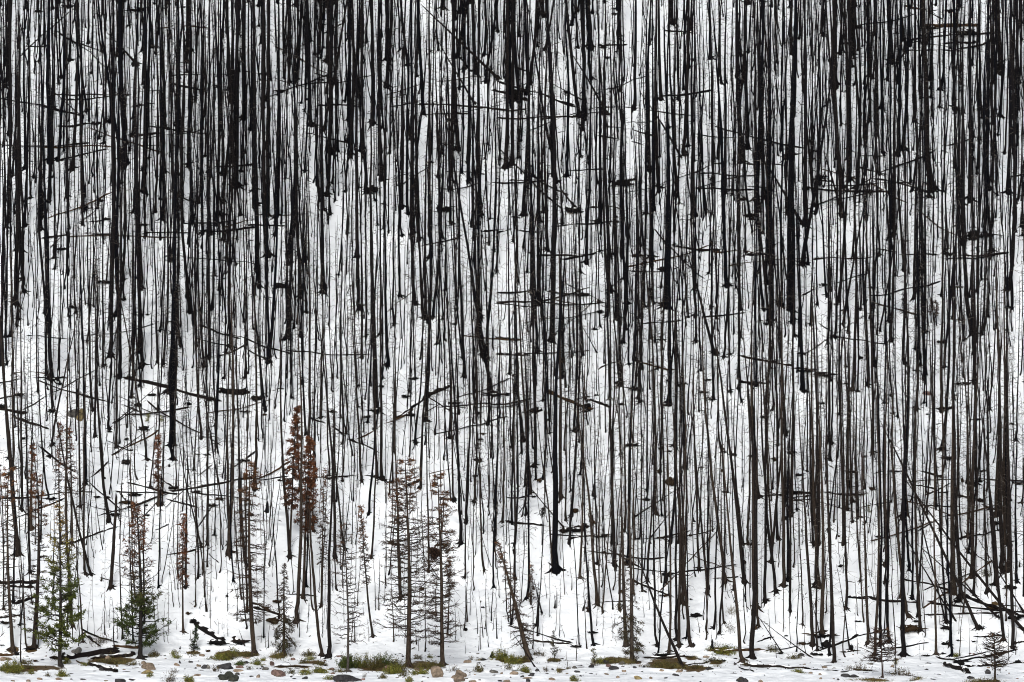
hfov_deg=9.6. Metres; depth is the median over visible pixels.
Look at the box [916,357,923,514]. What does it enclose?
burnt sapling
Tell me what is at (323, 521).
rusty spire
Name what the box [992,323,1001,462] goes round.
burnt sapling
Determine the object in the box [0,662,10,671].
leafy shrub
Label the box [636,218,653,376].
burnt sapling
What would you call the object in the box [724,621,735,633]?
twiggy shrub
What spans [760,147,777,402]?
burnt tree
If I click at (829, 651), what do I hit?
burnt tree
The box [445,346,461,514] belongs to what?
burnt sapling
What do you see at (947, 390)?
burnt sapling
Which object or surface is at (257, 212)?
burnt tree
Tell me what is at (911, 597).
burnt tree
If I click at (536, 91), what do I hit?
fallen log
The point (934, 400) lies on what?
burnt tree
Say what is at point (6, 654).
fallen log
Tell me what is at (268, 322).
burnt tree
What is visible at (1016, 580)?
burnt tree
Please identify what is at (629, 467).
burnt tree
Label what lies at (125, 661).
grass tussock
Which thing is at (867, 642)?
burnt tree
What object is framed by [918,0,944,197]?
burnt tree
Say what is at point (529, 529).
burnt tree
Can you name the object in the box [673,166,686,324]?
burnt sapling
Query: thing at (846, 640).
fallen log
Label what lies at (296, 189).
burnt tree
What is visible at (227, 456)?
burnt tree
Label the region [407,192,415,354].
burnt sapling
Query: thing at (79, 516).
burnt sapling
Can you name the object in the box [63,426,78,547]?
rusty spire
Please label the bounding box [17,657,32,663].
ground shrub
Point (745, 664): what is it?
twiggy shrub
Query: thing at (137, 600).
half green pine
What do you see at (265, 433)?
burnt sapling
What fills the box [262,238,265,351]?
burnt sapling
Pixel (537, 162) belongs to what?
burnt tree
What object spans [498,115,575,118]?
fallen log
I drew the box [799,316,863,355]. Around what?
fallen log
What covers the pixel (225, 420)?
burnt sapling
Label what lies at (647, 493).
burnt sapling
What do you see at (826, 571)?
burnt sapling
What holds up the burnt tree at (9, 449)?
on the ground
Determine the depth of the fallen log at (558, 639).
320.77 m
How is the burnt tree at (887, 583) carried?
on the ground
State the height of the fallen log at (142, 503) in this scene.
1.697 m
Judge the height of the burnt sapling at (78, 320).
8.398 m
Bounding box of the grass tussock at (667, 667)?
[653,661,687,668]
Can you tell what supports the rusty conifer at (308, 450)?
on the ground
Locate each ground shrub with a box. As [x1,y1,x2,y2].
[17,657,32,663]
[22,664,36,668]
[94,655,123,664]
[125,661,141,665]
[147,649,161,657]
[223,653,237,659]
[235,650,259,656]
[298,658,312,663]
[301,649,318,656]
[313,659,327,665]
[332,667,346,672]
[355,656,385,669]
[377,673,387,678]
[381,657,410,672]
[397,672,409,677]
[417,659,445,667]
[466,663,484,672]
[502,662,514,669]
[503,655,533,661]
[537,657,565,662]
[602,656,638,663]
[639,660,685,668]
[681,664,708,668]
[704,655,727,663]
[766,644,778,652]
[786,653,801,658]
[964,676,1003,681]
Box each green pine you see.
[22,501,88,667]
[109,500,175,659]
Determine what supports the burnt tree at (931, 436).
on the ground
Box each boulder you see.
[0,657,11,660]
[68,409,77,417]
[71,647,81,652]
[76,408,82,420]
[115,679,125,681]
[141,662,155,669]
[141,670,153,673]
[217,663,232,669]
[218,671,233,679]
[228,674,238,681]
[271,669,285,676]
[332,674,361,681]
[337,675,348,681]
[430,666,443,677]
[451,670,466,678]
[453,675,464,681]
[608,665,618,669]
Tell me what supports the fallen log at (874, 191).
on the ground
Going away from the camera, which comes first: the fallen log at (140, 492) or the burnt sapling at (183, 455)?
the burnt sapling at (183, 455)
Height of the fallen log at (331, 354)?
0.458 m
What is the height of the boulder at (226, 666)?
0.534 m
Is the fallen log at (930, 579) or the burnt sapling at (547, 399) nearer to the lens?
the fallen log at (930, 579)
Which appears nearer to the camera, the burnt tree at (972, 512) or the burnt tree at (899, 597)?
the burnt tree at (899, 597)
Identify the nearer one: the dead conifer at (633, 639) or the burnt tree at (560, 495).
the dead conifer at (633, 639)
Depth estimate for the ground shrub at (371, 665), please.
313.44 m
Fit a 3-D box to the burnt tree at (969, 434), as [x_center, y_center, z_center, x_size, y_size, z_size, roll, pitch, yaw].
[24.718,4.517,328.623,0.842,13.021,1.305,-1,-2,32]
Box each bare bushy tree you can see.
[855,627,903,677]
[977,631,1012,681]
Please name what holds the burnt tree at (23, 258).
on the ground
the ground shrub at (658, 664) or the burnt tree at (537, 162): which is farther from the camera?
the burnt tree at (537, 162)
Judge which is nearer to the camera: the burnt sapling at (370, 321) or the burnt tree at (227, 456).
the burnt tree at (227, 456)
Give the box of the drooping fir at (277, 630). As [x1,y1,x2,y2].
[270,563,297,656]
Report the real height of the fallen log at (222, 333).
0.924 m
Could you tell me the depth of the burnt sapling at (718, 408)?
333.15 m
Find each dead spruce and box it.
[224,461,275,656]
[369,456,442,667]
[418,471,466,665]
[494,541,538,659]
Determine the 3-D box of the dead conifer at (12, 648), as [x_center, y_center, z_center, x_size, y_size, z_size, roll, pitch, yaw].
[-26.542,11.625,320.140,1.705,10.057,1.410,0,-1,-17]
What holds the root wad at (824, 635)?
on the ground
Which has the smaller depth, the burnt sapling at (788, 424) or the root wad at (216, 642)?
the root wad at (216, 642)
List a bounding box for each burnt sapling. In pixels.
[3,458,8,594]
[16,364,24,504]
[16,451,26,587]
[22,344,39,505]
[23,483,32,604]
[32,424,39,542]
[34,133,37,298]
[37,510,41,646]
[43,264,48,389]
[48,249,53,392]
[49,305,56,458]
[52,478,67,609]
[53,446,57,605]
[54,237,63,399]
[66,279,71,435]
[68,398,74,556]
[69,485,75,641]
[74,452,84,579]
[76,499,84,645]
[77,236,82,374]
[78,401,89,522]
[80,186,86,339]
[80,417,94,557]
[82,159,85,303]
[85,421,96,544]
[85,426,93,571]
[86,285,99,433]
[88,312,95,451]
[90,407,102,549]
[95,196,100,348]
[99,289,106,449]
[99,323,106,465]
[100,355,112,499]
[107,267,112,403]
[109,325,115,494]
[114,262,120,443]
[117,341,119,483]
[118,384,130,520]
[142,209,146,360]
[151,395,157,540]
[161,465,180,583]
[174,407,202,575]
[178,210,183,370]
[180,411,192,570]
[182,366,185,511]
[182,375,185,502]
[185,121,193,298]
[197,414,200,517]
[199,263,205,389]
[209,374,223,549]
[212,326,219,464]
[212,387,221,572]
[218,345,224,478]
[224,351,226,479]
[227,230,233,368]
[229,368,231,443]
[232,210,235,354]
[234,257,238,413]
[239,286,246,425]
[240,402,244,487]
[241,282,247,417]
[244,277,247,430]
[256,315,258,440]
[261,474,264,579]
[262,216,265,358]
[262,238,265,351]
[262,352,267,485]
[262,411,267,543]
[265,402,277,539]
[266,74,268,239]
[266,265,272,394]
[267,294,276,419]
[268,405,288,566]
[269,402,273,544]
[273,218,276,358]
[274,251,284,408]
[278,222,283,342]
[279,238,283,387]
[283,186,285,323]
[286,289,290,414]
[287,469,293,593]
[304,123,309,288]
[314,295,318,440]
[332,231,336,358]
[332,235,340,375]
[338,351,349,481]
[340,420,352,569]
[342,318,351,481]
[342,442,344,587]
[344,223,347,344]
[348,357,355,499]
[349,413,356,543]
[351,271,363,431]
[353,375,356,501]
[355,405,366,544]
[367,192,374,362]
[373,137,377,298]
[379,236,387,359]
[384,370,388,502]
[384,434,388,588]
[388,448,398,574]
[390,415,393,540]
[390,568,394,641]
[392,184,396,338]
[396,253,400,414]
[400,236,406,369]
[404,421,407,523]
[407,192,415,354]
[412,297,417,449]
[417,142,420,248]
[417,445,425,558]
[420,565,429,651]
[424,380,435,521]
[427,325,433,453]
[434,211,440,375]
[436,355,441,529]
[441,304,445,459]
[441,409,445,538]
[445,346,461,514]
[445,356,464,500]
[456,74,458,247]
[460,348,467,470]
[468,310,473,481]
[469,158,473,319]
[470,418,475,590]
[472,382,481,473]
[472,411,477,554]
[475,271,481,423]
[479,461,499,597]
[484,335,492,458]
[488,367,499,515]
[489,331,493,458]
[489,436,493,526]
[491,404,501,531]
[493,432,507,568]
[499,341,508,502]
[499,446,508,621]
[502,324,507,446]
[504,485,517,624]
[505,387,510,544]
[509,118,517,278]
[510,149,515,252]
[510,185,530,325]
[515,338,518,488]
[520,448,525,606]
[521,382,528,516]
[526,267,530,426]
[534,264,537,366]
[536,122,544,275]
[536,185,542,338]
[537,216,539,363]
[541,321,547,452]
[542,312,552,472]
[551,288,556,402]
[561,469,564,594]
[563,164,566,331]
[565,318,568,431]
[565,396,584,561]
[567,171,573,329]
[568,475,581,647]
[576,351,582,464]
[579,218,580,355]
[580,271,589,424]
[581,336,588,463]
[583,569,587,648]
[588,393,593,539]
[592,326,599,499]
[598,434,613,609]
[599,415,604,550]
[601,471,603,586]
[603,356,609,504]
[605,325,614,454]
[608,422,611,556]
[609,286,637,450]
[612,152,616,314]
[612,402,618,544]
[612,429,626,589]
[617,162,621,325]
[617,353,621,515]
[618,483,620,593]
[629,404,639,536]
[629,424,638,584]
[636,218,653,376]
[638,252,642,390]
[642,400,645,543]
[642,434,651,568]
[650,418,653,543]
[652,430,661,574]
[654,215,659,340]
[656,327,660,441]
[658,270,668,360]
[658,291,671,445]
[661,431,668,595]
[666,320,672,477]
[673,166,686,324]
[681,483,687,618]
[682,313,700,473]
[682,395,693,536]
[689,356,694,463]
[690,428,695,576]
[696,144,717,293]
[702,469,707,632]
[703,302,710,422]
[703,454,711,619]
[704,414,716,533]
[704,447,715,580]
[705,451,711,639]
[710,294,716,418]
[712,392,720,531]
[714,309,724,457]
[716,365,722,470]
[723,413,727,554]
[726,303,733,438]
[732,221,734,334]
[737,490,745,643]
[741,149,748,308]
[741,417,746,601]
[744,476,750,587]
[747,496,751,613]
[749,286,758,400]
[764,260,784,429]
[772,236,783,389]
[778,447,786,567]
[780,522,791,631]
[786,354,789,493]
[795,494,802,651]
[800,175,806,326]
[801,155,805,306]
[803,411,810,542]
[807,365,813,512]
[812,463,815,602]
[814,372,822,468]
[822,446,827,612]
[823,317,827,483]
[826,325,831,443]
[832,402,840,538]
[840,230,845,367]
[842,469,855,656]
[843,467,847,572]
[857,154,869,318]
[857,345,866,486]
[859,358,872,521]
[861,214,866,360]
[864,404,877,532]
[871,269,878,421]
[874,266,877,417]
[881,380,886,551]
[882,490,885,632]
[887,470,895,655]
[890,375,895,501]
[892,435,898,558]
[902,269,906,415]
[910,354,916,500]
[911,420,917,543]
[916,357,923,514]
[918,482,923,608]
[919,497,926,637]
[920,313,926,463]
[922,251,929,405]
[931,190,933,319]
[940,326,950,460]
[944,174,947,318]
[945,385,949,519]
[945,442,949,576]
[950,228,960,354]
[955,256,963,391]
[968,303,972,430]
[969,274,973,431]
[978,483,991,573]
[985,412,990,534]
[991,120,994,276]
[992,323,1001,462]
[993,450,999,590]
[994,410,1003,530]
[1000,57,1005,221]
[1001,467,1007,595]
[1010,532,1018,654]
[1017,257,1023,375]
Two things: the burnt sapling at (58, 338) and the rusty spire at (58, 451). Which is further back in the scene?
the burnt sapling at (58, 338)
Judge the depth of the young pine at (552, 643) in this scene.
317.58 m
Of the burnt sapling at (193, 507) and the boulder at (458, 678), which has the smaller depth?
the boulder at (458, 678)
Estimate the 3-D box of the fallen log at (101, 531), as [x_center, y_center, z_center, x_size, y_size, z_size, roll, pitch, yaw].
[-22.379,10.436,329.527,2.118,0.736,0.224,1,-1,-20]
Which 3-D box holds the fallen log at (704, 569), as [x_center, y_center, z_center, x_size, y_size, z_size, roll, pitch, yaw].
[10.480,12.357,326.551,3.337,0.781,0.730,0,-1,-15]
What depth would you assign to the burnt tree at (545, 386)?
333.74 m
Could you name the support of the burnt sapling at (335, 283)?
on the ground
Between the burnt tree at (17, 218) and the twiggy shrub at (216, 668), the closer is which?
the twiggy shrub at (216, 668)
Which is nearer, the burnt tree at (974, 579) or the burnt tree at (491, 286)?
the burnt tree at (974, 579)
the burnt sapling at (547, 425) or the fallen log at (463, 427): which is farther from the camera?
the fallen log at (463, 427)
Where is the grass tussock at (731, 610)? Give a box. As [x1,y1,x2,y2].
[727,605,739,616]
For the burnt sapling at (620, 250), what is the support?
on the ground
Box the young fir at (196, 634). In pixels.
[189,625,199,651]
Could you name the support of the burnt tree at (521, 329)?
on the ground
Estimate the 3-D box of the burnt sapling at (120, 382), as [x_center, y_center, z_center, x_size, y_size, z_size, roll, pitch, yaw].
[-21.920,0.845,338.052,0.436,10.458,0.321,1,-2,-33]
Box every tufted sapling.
[540,507,545,544]
[928,297,933,322]
[933,300,939,325]
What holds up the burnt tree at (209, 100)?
on the ground
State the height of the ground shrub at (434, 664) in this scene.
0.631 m
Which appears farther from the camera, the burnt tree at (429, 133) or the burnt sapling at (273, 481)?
the burnt tree at (429, 133)
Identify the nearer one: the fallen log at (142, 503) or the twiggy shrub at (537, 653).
the twiggy shrub at (537, 653)
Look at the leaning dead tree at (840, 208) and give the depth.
357.33 m
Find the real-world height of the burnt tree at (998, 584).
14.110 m
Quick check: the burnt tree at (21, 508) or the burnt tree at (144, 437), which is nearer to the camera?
the burnt tree at (21, 508)
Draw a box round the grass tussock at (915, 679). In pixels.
[909,674,924,680]
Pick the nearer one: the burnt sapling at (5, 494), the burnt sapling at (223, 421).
the burnt sapling at (5, 494)
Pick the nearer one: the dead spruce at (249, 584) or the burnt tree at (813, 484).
the dead spruce at (249, 584)
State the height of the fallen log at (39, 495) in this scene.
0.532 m
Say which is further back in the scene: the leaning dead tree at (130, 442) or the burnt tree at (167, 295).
the burnt tree at (167, 295)
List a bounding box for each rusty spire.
[24,443,36,533]
[52,421,64,542]
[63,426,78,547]
[152,433,164,506]
[175,513,189,634]
[316,468,329,606]
[356,505,376,637]
[444,556,453,634]
[527,565,536,600]
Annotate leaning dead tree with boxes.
[107,33,141,64]
[111,426,153,454]
[177,432,202,545]
[422,5,501,80]
[433,33,476,105]
[514,635,535,666]
[520,476,564,526]
[557,187,581,212]
[573,56,609,115]
[635,489,676,517]
[635,556,685,668]
[641,94,683,159]
[651,502,677,536]
[686,250,718,357]
[756,616,812,657]
[757,615,782,651]
[764,160,801,224]
[823,150,842,218]
[877,415,979,630]
[901,474,1023,633]
[917,544,999,619]
[922,549,956,620]
[977,537,1023,612]
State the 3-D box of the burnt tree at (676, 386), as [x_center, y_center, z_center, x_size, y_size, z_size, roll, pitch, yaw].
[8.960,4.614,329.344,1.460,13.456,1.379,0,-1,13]
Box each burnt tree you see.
[0,149,6,365]
[0,247,28,467]
[0,281,24,556]
[0,450,11,611]
[5,0,14,222]
[8,61,27,309]
[8,110,15,336]
[8,362,37,573]
[8,437,16,606]
[9,19,25,286]
[13,0,27,252]
[13,37,30,295]
[13,277,27,512]
[34,0,47,233]
[35,89,59,382]
[45,354,94,575]
[54,347,80,630]
[71,304,83,509]
[71,334,95,577]
[73,214,92,485]
[93,286,112,524]
[102,212,125,430]
[104,30,117,360]
[105,238,150,460]
[110,13,118,258]
[111,71,124,321]
[111,216,127,448]
[113,134,129,379]
[119,190,139,398]
[124,438,134,640]
[131,58,149,370]
[132,417,154,622]
[133,51,146,290]
[139,0,147,196]
[155,207,183,460]
[158,135,171,368]
[161,123,186,394]
[161,182,183,445]
[166,31,185,255]
[168,131,180,447]
[168,136,185,334]
[176,43,190,314]
[177,370,206,579]
[177,379,194,589]
[189,258,204,439]
[196,0,205,236]
[198,0,215,235]
[199,74,216,363]
[205,341,214,545]
[211,0,222,226]
[211,206,226,451]
[215,294,237,545]
[219,275,247,559]
[225,103,234,349]
[227,293,250,569]
[231,0,246,189]
[236,365,254,612]
[244,263,269,493]
[245,188,267,413]
[251,0,261,208]
[251,0,263,291]
[259,0,274,216]
[260,110,274,366]
[261,0,272,257]
[264,138,281,364]
[269,0,285,220]
[274,302,295,561]
[280,103,288,308]
[283,126,297,340]
[286,22,301,175]
[287,310,317,627]
[288,26,297,264]
[291,48,304,302]
[299,192,323,444]
[299,255,325,481]
[303,386,317,587]
[308,507,324,657]
[315,309,338,562]
[318,32,328,296]
[318,417,342,658]
[341,256,370,484]
[349,0,364,257]
[352,87,364,313]
[360,266,390,478]
[362,99,385,414]
[371,267,392,484]
[382,138,390,370]
[387,382,404,601]
[402,35,420,305]
[406,0,419,238]
[412,0,421,241]
[412,274,435,488]
[417,60,433,323]
[418,200,433,421]
[420,0,441,261]
[421,150,441,420]
[431,96,450,320]
[438,82,495,399]
[438,272,474,547]
[447,92,469,377]
[458,181,485,418]
[463,328,475,524]
[464,370,493,574]
[473,198,505,425]
[473,308,482,505]
[474,0,483,215]
[474,103,485,321]
[474,157,483,361]
[483,147,498,361]
[489,330,506,547]
[490,366,502,589]
[496,301,504,523]
[501,346,527,580]
[502,242,524,454]
[508,405,518,626]
[509,204,525,442]
[510,299,521,548]
[513,347,547,601]
[514,257,536,494]
[517,304,537,515]
[519,0,532,216]
[522,87,542,355]
[523,207,543,467]
[526,89,535,294]
[532,259,553,480]
[534,86,545,306]
[535,25,550,252]
[543,9,560,343]
[544,249,573,503]
[545,256,565,575]
[556,181,570,378]
[560,305,592,549]
[565,203,589,432]
[574,392,602,608]
[574,436,599,645]
[577,330,589,580]
[582,33,594,265]
[593,1,602,223]
[596,268,626,571]
[597,48,613,293]
[600,62,608,317]
[602,379,635,612]
[604,148,628,388]
[605,84,622,320]
[605,342,620,546]
[612,57,631,304]
[615,348,639,533]
[616,32,627,261]
[618,91,634,344]
[619,278,641,569]
[620,384,644,592]
[628,392,652,592]
[629,117,645,361]
[643,60,655,304]
[643,369,661,583]
[644,270,664,515]
[646,31,661,262]
[647,397,662,647]
[651,374,673,584]
[655,14,676,312]
[655,459,688,652]
[663,403,679,652]
[664,160,675,406]
[667,302,688,543]
[667,426,691,648]
[669,245,679,450]
[669,397,694,647]
[671,384,678,641]
[675,216,688,469]
[677,371,692,532]
[678,346,690,605]
[681,400,691,595]
[682,446,691,639]
[684,0,697,220]
[688,307,702,573]
[690,401,710,597]
[693,383,720,588]
[697,301,732,589]
[706,288,748,584]
[708,402,723,629]
[711,10,732,288]
[717,421,727,635]
[722,438,748,662]
[732,133,744,389]
[739,320,756,545]
[743,151,765,388]
[743,340,765,659]
[743,351,763,612]
[746,326,759,546]
[746,350,779,607]
[748,263,763,498]
[749,0,767,201]
[750,8,761,217]
[750,107,768,321]
[751,89,765,311]
[752,364,761,629]
[754,316,780,596]
[757,322,777,543]
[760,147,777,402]
[762,0,773,264]
[767,322,789,563]
[768,95,776,320]
[770,296,786,541]
[771,213,788,436]
[774,275,786,519]
[775,71,787,308]
[775,289,789,587]
[780,43,797,312]
[780,379,794,581]
[781,39,800,323]
[782,73,795,324]
[783,275,801,517]
[786,174,810,392]
[786,405,796,615]
[793,168,810,394]
[795,24,837,268]
[796,394,819,650]
[798,0,811,228]
[801,307,820,588]
[801,310,815,547]
[803,281,828,588]
[805,465,828,651]
[812,396,827,638]
[814,381,840,662]
[818,442,843,656]
[819,205,838,461]
[822,0,847,216]
[827,98,846,340]
[831,383,853,611]
[833,213,844,415]
[834,28,851,304]
[837,299,847,546]
[841,179,872,391]
[842,313,858,504]
[844,314,854,510]
[845,336,862,518]
[847,376,866,584]
[853,421,874,646]
[860,116,870,387]
[860,188,877,457]
[866,342,893,528]
[866,367,894,647]
[871,346,896,567]
[873,374,881,655]
[880,89,899,322]
[882,368,893,645]
[885,0,893,248]
[885,0,899,238]
[887,66,901,342]
[889,359,912,656]
[891,377,914,620]
[892,215,922,520]
[892,351,919,572]
[895,392,907,598]
[898,81,909,366]
[898,412,948,624]
[906,351,924,633]
[908,95,935,379]
[908,369,916,600]
[909,161,928,409]
[916,413,929,617]
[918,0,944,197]
[918,419,942,655]
[919,112,930,333]
[924,289,937,519]
[926,397,949,621]
[928,301,940,510]
[933,344,946,531]
[935,200,950,413]
[936,208,957,452]
[939,432,968,648]
[941,307,957,595]
[943,115,967,368]
[944,444,953,656]
[945,163,965,401]
[946,339,962,543]
[950,289,968,603]
[951,4,969,247]
[952,287,974,541]
[955,13,971,337]
[961,311,979,533]
[964,383,987,554]
[965,0,975,203]
[966,119,979,384]
[967,214,984,485]
[968,405,984,596]
[969,335,980,582]
[974,380,990,597]
[978,385,1007,643]
[979,343,1002,585]
[981,0,997,252]
[989,260,1003,518]
[990,297,1014,546]
[992,316,1023,574]
[992,319,1011,577]
[1001,6,1022,292]
[1001,257,1010,544]
[1004,365,1016,650]
[1005,401,1023,583]
[1008,193,1023,381]
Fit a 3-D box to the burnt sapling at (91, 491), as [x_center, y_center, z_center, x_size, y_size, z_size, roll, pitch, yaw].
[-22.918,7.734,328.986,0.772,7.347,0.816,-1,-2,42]
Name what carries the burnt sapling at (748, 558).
on the ground
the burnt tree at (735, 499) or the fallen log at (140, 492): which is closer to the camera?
the burnt tree at (735, 499)
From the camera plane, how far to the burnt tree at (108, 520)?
330.23 m
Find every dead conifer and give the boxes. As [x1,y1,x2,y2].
[0,467,25,652]
[24,474,51,650]
[328,522,367,671]
[382,486,415,603]
[612,494,636,647]
[617,500,645,662]
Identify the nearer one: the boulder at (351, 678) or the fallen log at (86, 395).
the boulder at (351, 678)
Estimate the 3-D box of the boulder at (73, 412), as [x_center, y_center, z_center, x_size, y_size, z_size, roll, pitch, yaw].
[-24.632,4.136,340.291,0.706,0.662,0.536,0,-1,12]
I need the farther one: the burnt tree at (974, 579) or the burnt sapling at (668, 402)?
the burnt sapling at (668, 402)
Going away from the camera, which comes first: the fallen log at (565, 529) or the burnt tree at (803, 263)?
the fallen log at (565, 529)
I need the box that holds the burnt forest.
[0,0,1023,664]
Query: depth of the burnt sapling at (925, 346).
339.92 m
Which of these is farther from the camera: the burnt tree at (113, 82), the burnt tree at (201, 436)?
the burnt tree at (113, 82)
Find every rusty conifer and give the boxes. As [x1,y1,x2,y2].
[280,405,304,548]
[293,436,319,603]
[310,469,319,533]
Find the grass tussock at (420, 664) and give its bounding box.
[401,659,448,667]
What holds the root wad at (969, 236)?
on the ground
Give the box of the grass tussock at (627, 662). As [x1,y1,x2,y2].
[614,656,636,665]
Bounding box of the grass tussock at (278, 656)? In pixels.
[268,650,289,660]
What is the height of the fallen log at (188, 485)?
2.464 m
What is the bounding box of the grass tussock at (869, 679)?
[844,676,892,681]
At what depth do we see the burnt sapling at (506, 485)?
328.25 m
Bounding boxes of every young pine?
[549,630,560,658]
[589,648,597,662]
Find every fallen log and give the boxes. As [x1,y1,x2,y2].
[0,403,26,413]
[0,579,35,583]
[0,652,14,655]
[1,142,88,146]
[1,491,90,498]
[4,498,63,522]
[10,584,33,587]
[14,598,30,603]
[15,415,48,428]
[26,370,94,408]
[38,445,118,507]
[39,144,110,147]
[39,380,138,411]
[41,229,187,238]
[47,191,111,218]
[49,653,76,659]
[60,148,107,160]
[71,235,169,237]
[76,647,119,657]
[83,629,117,642]
[83,632,99,645]
[85,526,118,537]
[87,662,117,671]
[90,128,159,152]
[90,651,135,658]
[98,486,189,515]
[112,644,143,648]
[113,430,157,454]
[116,486,177,493]
[121,407,188,414]
[122,376,221,401]
[128,477,177,494]
[147,400,221,445]
[165,464,212,507]
[166,498,194,506]
[169,477,252,491]
[192,491,236,497]
[193,622,225,640]
[203,325,239,338]
[204,399,271,413]
[215,226,254,231]
[219,387,249,394]
[231,636,250,643]
[233,334,289,353]
[234,451,254,466]
[252,461,289,481]
[253,606,280,614]
[270,74,326,96]
[278,664,308,666]
[293,348,366,355]
[357,408,413,438]
[396,397,423,417]
[411,416,506,441]
[418,103,524,110]
[423,385,449,396]
[428,378,508,410]
[436,179,543,189]
[439,398,531,407]
[464,335,521,340]
[497,300,606,305]
[498,81,574,106]
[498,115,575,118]
[498,289,587,294]
[501,150,558,206]
[501,350,588,353]
[505,520,541,525]
[508,625,572,642]
[530,638,569,643]
[536,253,595,255]
[543,287,588,301]
[549,389,593,409]
[551,221,618,226]
[558,523,589,533]
[562,245,647,259]
[566,534,609,539]
[582,397,607,406]
[586,550,664,559]
[598,106,690,115]
[628,578,667,594]
[629,245,708,266]
[629,566,689,575]
[640,528,714,539]
[643,361,674,369]
[644,653,687,658]
[654,229,704,278]
[657,532,715,593]
[663,89,710,96]
[675,245,718,250]
[677,564,735,572]
[685,659,724,665]
[695,187,753,190]
[704,171,753,176]
[707,647,764,651]
[715,126,807,149]
[740,355,775,361]
[748,663,807,668]
[762,492,854,495]
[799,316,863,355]
[801,273,867,295]
[802,186,887,192]
[808,169,888,208]
[813,253,871,259]
[820,634,858,649]
[848,595,868,598]
[855,662,936,679]
[868,277,940,295]
[868,596,915,602]
[870,505,993,540]
[874,184,961,236]
[891,468,944,477]
[892,139,968,168]
[896,642,928,647]
[905,535,954,620]
[905,575,947,590]
[913,32,1001,39]
[916,477,1022,481]
[921,560,992,608]
[924,573,969,589]
[925,612,998,615]
[928,601,1023,612]
[933,22,975,27]
[936,656,969,661]
[940,662,970,673]
[948,253,1006,258]
[953,646,987,658]
[953,648,1017,662]
[960,494,982,501]
[965,594,1023,615]
[965,664,991,666]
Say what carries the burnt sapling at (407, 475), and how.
on the ground
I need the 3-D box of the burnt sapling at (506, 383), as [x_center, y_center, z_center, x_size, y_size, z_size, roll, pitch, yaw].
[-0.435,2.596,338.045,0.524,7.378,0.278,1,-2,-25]
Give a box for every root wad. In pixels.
[207,639,231,645]
[266,617,281,623]
[433,204,455,211]
[564,207,583,213]
[565,526,580,532]
[614,179,634,185]
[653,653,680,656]
[662,477,673,485]
[689,613,702,617]
[807,633,839,637]
[819,640,831,647]
[898,624,927,632]
[967,230,982,240]
[1008,614,1023,619]
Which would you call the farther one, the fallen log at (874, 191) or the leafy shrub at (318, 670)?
the fallen log at (874, 191)
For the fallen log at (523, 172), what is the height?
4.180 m
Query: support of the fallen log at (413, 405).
on the ground
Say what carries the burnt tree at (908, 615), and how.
on the ground
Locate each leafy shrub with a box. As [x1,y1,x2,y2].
[0,657,29,673]
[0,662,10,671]
[55,669,70,676]
[62,657,72,663]
[183,674,193,681]
[206,651,236,660]
[229,647,241,653]
[234,659,245,665]
[248,658,265,665]
[298,668,312,674]
[312,664,329,673]
[323,675,333,679]
[334,651,364,668]
[345,651,371,666]
[368,651,397,666]
[376,661,402,673]
[405,674,413,681]
[410,667,429,673]
[489,647,508,661]
[502,654,522,664]
[517,664,530,672]
[570,675,580,681]
[590,657,609,663]
[704,641,736,655]
[792,668,805,673]
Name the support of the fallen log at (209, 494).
on the ground
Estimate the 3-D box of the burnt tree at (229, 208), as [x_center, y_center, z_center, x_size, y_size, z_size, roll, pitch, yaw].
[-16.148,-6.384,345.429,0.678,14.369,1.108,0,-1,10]
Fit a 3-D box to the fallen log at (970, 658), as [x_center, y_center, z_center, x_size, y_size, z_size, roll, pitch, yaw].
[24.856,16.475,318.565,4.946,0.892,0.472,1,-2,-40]
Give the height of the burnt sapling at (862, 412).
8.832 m
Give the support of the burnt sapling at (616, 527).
on the ground
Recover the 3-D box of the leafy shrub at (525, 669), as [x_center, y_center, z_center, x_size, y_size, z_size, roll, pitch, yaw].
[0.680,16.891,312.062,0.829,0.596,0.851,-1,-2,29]
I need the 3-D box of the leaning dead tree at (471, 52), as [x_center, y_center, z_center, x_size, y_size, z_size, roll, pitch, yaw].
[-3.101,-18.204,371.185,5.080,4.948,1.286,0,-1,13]
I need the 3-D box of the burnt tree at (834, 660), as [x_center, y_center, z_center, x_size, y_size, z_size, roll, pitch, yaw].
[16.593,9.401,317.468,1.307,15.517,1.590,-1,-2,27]
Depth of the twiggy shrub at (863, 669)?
313.07 m
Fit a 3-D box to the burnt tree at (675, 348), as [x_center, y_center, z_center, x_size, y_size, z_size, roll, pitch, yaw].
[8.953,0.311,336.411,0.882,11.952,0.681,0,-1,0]
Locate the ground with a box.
[0,0,1023,681]
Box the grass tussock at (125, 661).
[113,654,133,664]
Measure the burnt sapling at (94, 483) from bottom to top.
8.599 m
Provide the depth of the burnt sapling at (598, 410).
331.82 m
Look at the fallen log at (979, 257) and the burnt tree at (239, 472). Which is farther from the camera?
the fallen log at (979, 257)
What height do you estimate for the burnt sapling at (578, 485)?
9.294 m
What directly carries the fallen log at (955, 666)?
on the ground
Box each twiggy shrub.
[88,634,112,647]
[161,670,180,681]
[209,663,220,671]
[530,649,545,655]
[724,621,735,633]
[738,658,749,666]
[846,663,872,670]
[884,666,910,675]
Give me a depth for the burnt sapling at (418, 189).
349.05 m
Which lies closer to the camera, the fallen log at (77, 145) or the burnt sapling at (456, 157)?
the burnt sapling at (456, 157)
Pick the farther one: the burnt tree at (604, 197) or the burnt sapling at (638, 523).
the burnt tree at (604, 197)
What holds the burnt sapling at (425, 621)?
on the ground
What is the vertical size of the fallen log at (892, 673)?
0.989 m

